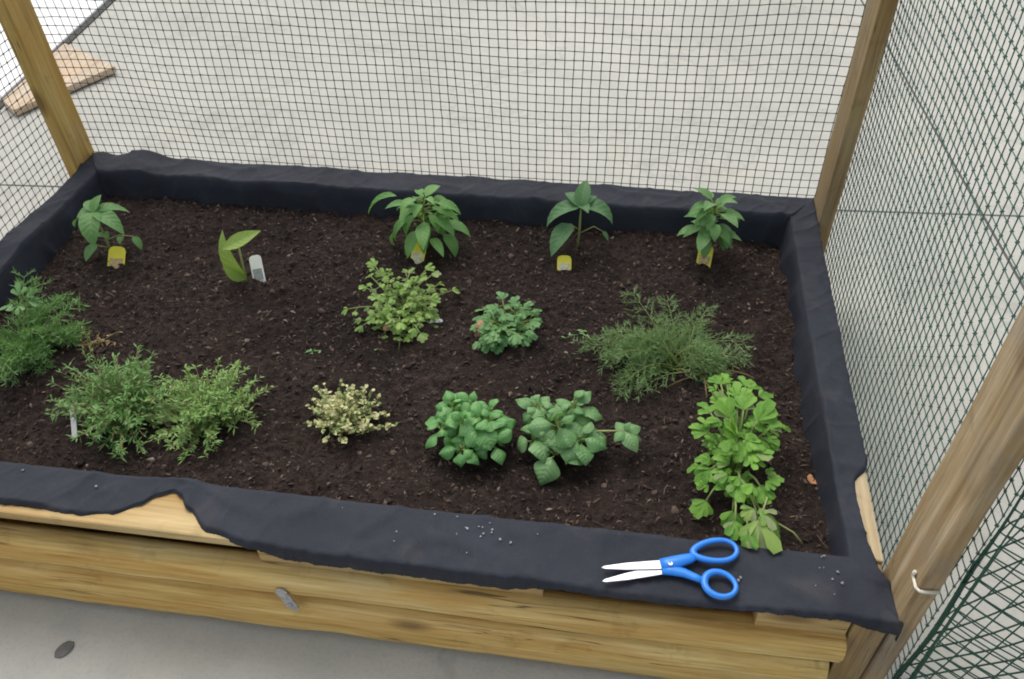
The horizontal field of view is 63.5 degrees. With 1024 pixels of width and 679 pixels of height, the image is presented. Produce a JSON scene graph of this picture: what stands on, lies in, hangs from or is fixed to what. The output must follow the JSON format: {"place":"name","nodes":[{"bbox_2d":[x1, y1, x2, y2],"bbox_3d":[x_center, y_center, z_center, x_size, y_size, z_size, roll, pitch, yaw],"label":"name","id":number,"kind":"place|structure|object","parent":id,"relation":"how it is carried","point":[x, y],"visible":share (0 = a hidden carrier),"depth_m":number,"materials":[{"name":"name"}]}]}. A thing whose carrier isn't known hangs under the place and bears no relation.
{"place":"outdoors","nodes":[
{"label":"outdoors","id":0,"kind":"place"},
{"bbox_2d":[0,0,106,100],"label":"white pavement","id":1,"kind":"structure","parent":0,"point":[57,21],"depth_m":3.38,"materials":[{"name":"paint"}]},
{"bbox_2d":[157,410,177,426],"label":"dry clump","id":2,"kind":"object","parent":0,"point":[167,424],"visible":0.41,"depth_m":1.54,"materials":[{"name":"brown plant"}]},
{"bbox_2d":[0,0,1023,678],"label":"concrete ground","id":3,"kind":"structure","parent":0,"point":[110,642],"depth_m":2.66,"materials":[{"name":"grey concrete"}]},
{"bbox_2d":[0,0,115,109],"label":"pavement gap","id":4,"kind":"object","parent":3,"relation":"on","point":[96,15],"visible":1,"depth_m":3.38,"materials":[{"name":"grey concrete"}]},
{"bbox_2d":[3,43,116,115],"bbox_3d":[-1.717,-0.958,3.019,0.350,0.024,0.414,26,50,26],"label":"scrap board","id":5,"kind":"object","parent":3,"relation":"on","point":[64,71],"visible":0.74,"depth_m":3.01,"materials":[{"name":"brown wood"}]},
{"bbox_2d":[55,641,73,657],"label":"fallen leaf","id":6,"kind":"object","parent":3,"relation":"on","point":[64,649],"visible":1,"depth_m":1.43,"materials":[{"name":"grey plant"}]},
{"bbox_2d":[0,0,1023,678],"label":"planter bed","id":7,"kind":"object","parent":3,"relation":"on","point":[40,554],"visible":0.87,"depth_m":1.31,"materials":[{"name":"brown wood"}]},
{"bbox_2d":[0,30,67,240],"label":"netting panel","id":8,"kind":"object","parent":7,"relation":"attached to","point":[34,108],"visible":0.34,"depth_m":1.95,"materials":[{"name":"black plastic"}]},
{"bbox_2d":[0,194,831,554],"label":"soil","id":9,"kind":"structure","parent":7,"relation":"in","point":[632,519],"depth_m":1.65,"materials":[{"name":"brown soil"}]},
{"bbox_2d":[0,267,92,386],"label":"fern leaf herb","id":10,"kind":"object","parent":9,"relation":"on","point":[23,342],"visible":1,"depth_m":1.66,"materials":[{"name":"green plant"}]},
{"bbox_2d":[70,406,77,437],"bbox_3d":[-0.808,0.168,1.527,0.012,0.054,0.081,-10,44,-8],"label":"plant tag","id":11,"kind":"object","parent":9,"relation":"on","point":[74,427],"visible":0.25,"depth_m":1.53,"materials":[{"name":"white plastic"}]},
{"bbox_2d":[62,326,122,353],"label":"wilted stems","id":12,"kind":"object","parent":9,"relation":"on","point":[93,343],"visible":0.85,"depth_m":1.70,"materials":[{"name":"plant"}]},
{"bbox_2d":[72,195,141,260],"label":"pepper seedling","id":13,"kind":"object","parent":9,"relation":"on","point":[92,213],"visible":0.98,"depth_m":1.85,"materials":[{"name":"green plant"}]},
{"bbox_2d":[45,343,183,461],"bbox_3d":[-0.732,0.107,1.522,0.267,0.130,0.236,20,47,21],"label":"thyme plant","id":14,"kind":"object","parent":9,"relation":"on","point":[115,404],"visible":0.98,"depth_m":1.51,"materials":[{"name":"green plant"}]},
{"bbox_2d":[107,246,125,267],"bbox_3d":[-0.909,-0.171,1.899,0.041,0.059,0.065,-2,43,0],"label":"plant tag","id":15,"kind":"object","parent":9,"relation":"on","point":[116,255],"visible":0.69,"depth_m":1.90,"materials":[{"name":"yellow plastic"}]},
{"bbox_2d":[126,356,276,464],"bbox_3d":[-0.567,0.127,1.506,0.262,0.116,0.237,5,44,7],"label":"thyme plant","id":16,"kind":"object","parent":9,"relation":"on","point":[202,407],"visible":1,"depth_m":1.50,"materials":[{"name":"green plant"}]},
{"bbox_2d":[219,230,260,281],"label":"squash seedling","id":17,"kind":"object","parent":9,"relation":"on","point":[234,271],"visible":1,"depth_m":1.79,"materials":[{"name":"green plant"}]},
{"bbox_2d":[249,255,265,281],"bbox_3d":[-0.561,-0.142,1.829,0.027,0.070,0.062,-11,44,-10],"label":"plant tag","id":18,"kind":"object","parent":9,"relation":"on","point":[256,266],"visible":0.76,"depth_m":1.83,"materials":[{"name":"white plastic"}]},
{"bbox_2d":[305,349,321,360],"bbox_3d":[-0.400,0.029,1.680,0.038,0.015,0.047,-23,47,-21],"label":"weed sprout","id":19,"kind":"object","parent":9,"relation":"on","point":[310,350],"visible":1,"depth_m":1.68,"materials":[{"name":"green plant"}]},
{"bbox_2d":[305,379,397,443],"bbox_3d":[-0.316,0.126,1.515,0.187,0.064,0.142,41,58,36],"label":"variegated thyme","id":20,"kind":"object","parent":9,"relation":"on","point":[342,416],"visible":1,"depth_m":1.51,"materials":[{"name":"beige plant"}]},
{"bbox_2d":[382,323,391,330],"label":"dry leaf","id":21,"kind":"object","parent":9,"relation":"on","point":[385,327],"visible":0.48,"depth_m":1.72,"materials":[{"name":"brown plant"}]},
{"bbox_2d":[341,258,459,349],"bbox_3d":[-0.238,-0.059,1.718,0.233,0.131,0.257,5,44,7],"label":"parsley plant","id":22,"kind":"object","parent":9,"relation":"on","point":[388,311],"visible":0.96,"depth_m":1.72,"materials":[{"name":"green plant"}]},
{"bbox_2d":[410,242,426,263],"bbox_3d":[-0.215,-0.181,1.871,0.032,0.070,0.061,16,46,18],"label":"plant tag","id":23,"kind":"object","parent":9,"relation":"on","point":[417,256],"visible":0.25,"depth_m":1.87,"materials":[{"name":"yellow plastic"}]},
{"bbox_2d":[368,185,470,257],"bbox_3d":[-0.201,-0.271,1.867,0.160,0.164,0.198,-35,52,-30],"label":"pepper plant","id":24,"kind":"object","parent":9,"relation":"on","point":[440,220],"visible":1,"depth_m":1.83,"materials":[{"name":"green plant"}]},
{"bbox_2d":[430,319,442,322],"bbox_3d":[-0.155,-0.019,1.728,0.031,0.031,0.044,-11,44,-10],"label":"plant tag","id":25,"kind":"object","parent":9,"relation":"on","point":[437,320],"visible":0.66,"depth_m":1.73,"materials":[{"name":"white plastic"}]},
{"bbox_2d":[425,390,516,466],"bbox_3d":[-0.077,0.157,1.453,0.162,0.107,0.146,5,44,7],"label":"basil plant","id":26,"kind":"object","parent":9,"relation":"on","point":[463,421],"visible":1,"depth_m":1.43,"materials":[{"name":"green plant"}]},
{"bbox_2d":[470,291,542,353],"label":"parsley plant","id":27,"kind":"object","parent":9,"relation":"on","point":[502,327],"visible":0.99,"depth_m":1.67,"materials":[{"name":"green plant"}]},
{"bbox_2d":[557,255,570,270],"bbox_3d":[0.117,-0.156,1.856,0.032,0.044,0.050,1,43,3],"label":"plant tag","id":28,"kind":"object","parent":9,"relation":"on","point":[563,262],"visible":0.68,"depth_m":1.86,"materials":[{"name":"yellow plastic"}]},
{"bbox_2d":[561,329,588,342],"bbox_3d":[0.135,-0.001,1.681,0.062,0.015,0.048,-19,46,-18],"label":"weed sprout","id":29,"kind":"object","parent":9,"relation":"on","point":[577,334],"visible":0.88,"depth_m":1.68,"materials":[{"name":"green plant"}]},
{"bbox_2d":[515,390,640,485],"bbox_3d":[0.110,0.162,1.433,0.228,0.124,0.176,5,44,7],"label":"basil plant","id":30,"kind":"object","parent":9,"relation":"on","point":[570,434],"visible":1,"depth_m":1.42,"materials":[{"name":"green plant"}]},
{"bbox_2d":[547,180,612,255],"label":"pepper seedling","id":31,"kind":"object","parent":9,"relation":"on","point":[581,197],"visible":1,"depth_m":1.84,"materials":[{"name":"green plant"}]},
{"bbox_2d":[573,284,755,402],"bbox_3d":[0.295,0.028,1.629,0.358,0.209,0.280,5,44,7],"label":"dill plant","id":32,"kind":"object","parent":9,"relation":"on","point":[641,351],"visible":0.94,"depth_m":1.59,"materials":[{"name":"plant"}]},
{"bbox_2d":[696,247,713,267],"bbox_3d":[0.426,-0.172,1.834,0.033,0.057,0.052,9,44,11],"label":"plant tag","id":33,"kind":"object","parent":9,"relation":"on","point":[707,260],"visible":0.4,"depth_m":1.83,"materials":[{"name":"yellow plastic"}]},
{"bbox_2d":[677,188,743,258],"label":"pepper plant","id":34,"kind":"object","parent":9,"relation":"on","point":[707,227],"visible":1,"depth_m":1.76,"materials":[{"name":"green plant"}]},
{"bbox_2d":[687,373,802,553],"bbox_3d":[0.382,0.186,1.365,0.181,0.162,0.376,5,44,7],"label":"lovage plant","id":35,"kind":"object","parent":9,"relation":"on","point":[740,447],"visible":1,"depth_m":1.33,"materials":[{"name":"green plant"}]},
{"bbox_2d":[807,474,816,484],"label":"dry leaf","id":36,"kind":"object","parent":9,"relation":"on","point":[810,478],"visible":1,"depth_m":1.41,"materials":[{"name":"plant"}]},
{"bbox_2d":[33,0,866,198],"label":"netting panel","id":37,"kind":"object","parent":7,"relation":"attached to","point":[517,84],"visible":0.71,"depth_m":1.87,"materials":[{"name":"black plastic"}]},
{"bbox_2d":[0,149,902,641],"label":"fabric liner","id":38,"kind":"object","parent":7,"relation":"attached to","point":[326,531],"visible":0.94,"depth_m":1.35,"materials":[{"name":"black fabric"}]},
{"bbox_2d":[21,469,843,594],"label":"perlite specks","id":39,"kind":"object","parent":38,"relation":"on","point":[738,580],"visible":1,"depth_m":1.27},
{"bbox_2d":[601,537,738,599],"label":"scissors","id":40,"kind":"object","parent":38,"relation":"on","point":[672,565],"visible":1,"depth_m":1.21,"materials":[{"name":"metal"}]},
{"bbox_2d":[825,0,1023,678],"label":"netting panel","id":41,"kind":"object","parent":7,"relation":"attached to","point":[980,242],"visible":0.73,"depth_m":1.28,"materials":[{"name":"black plastic"}]},
{"bbox_2d":[893,490,1023,678],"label":"netting","id":42,"kind":"object","parent":7,"relation":"hanging from","point":[946,613],"visible":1,"depth_m":1.05,"materials":[{"name":"plastic"}]}
]}

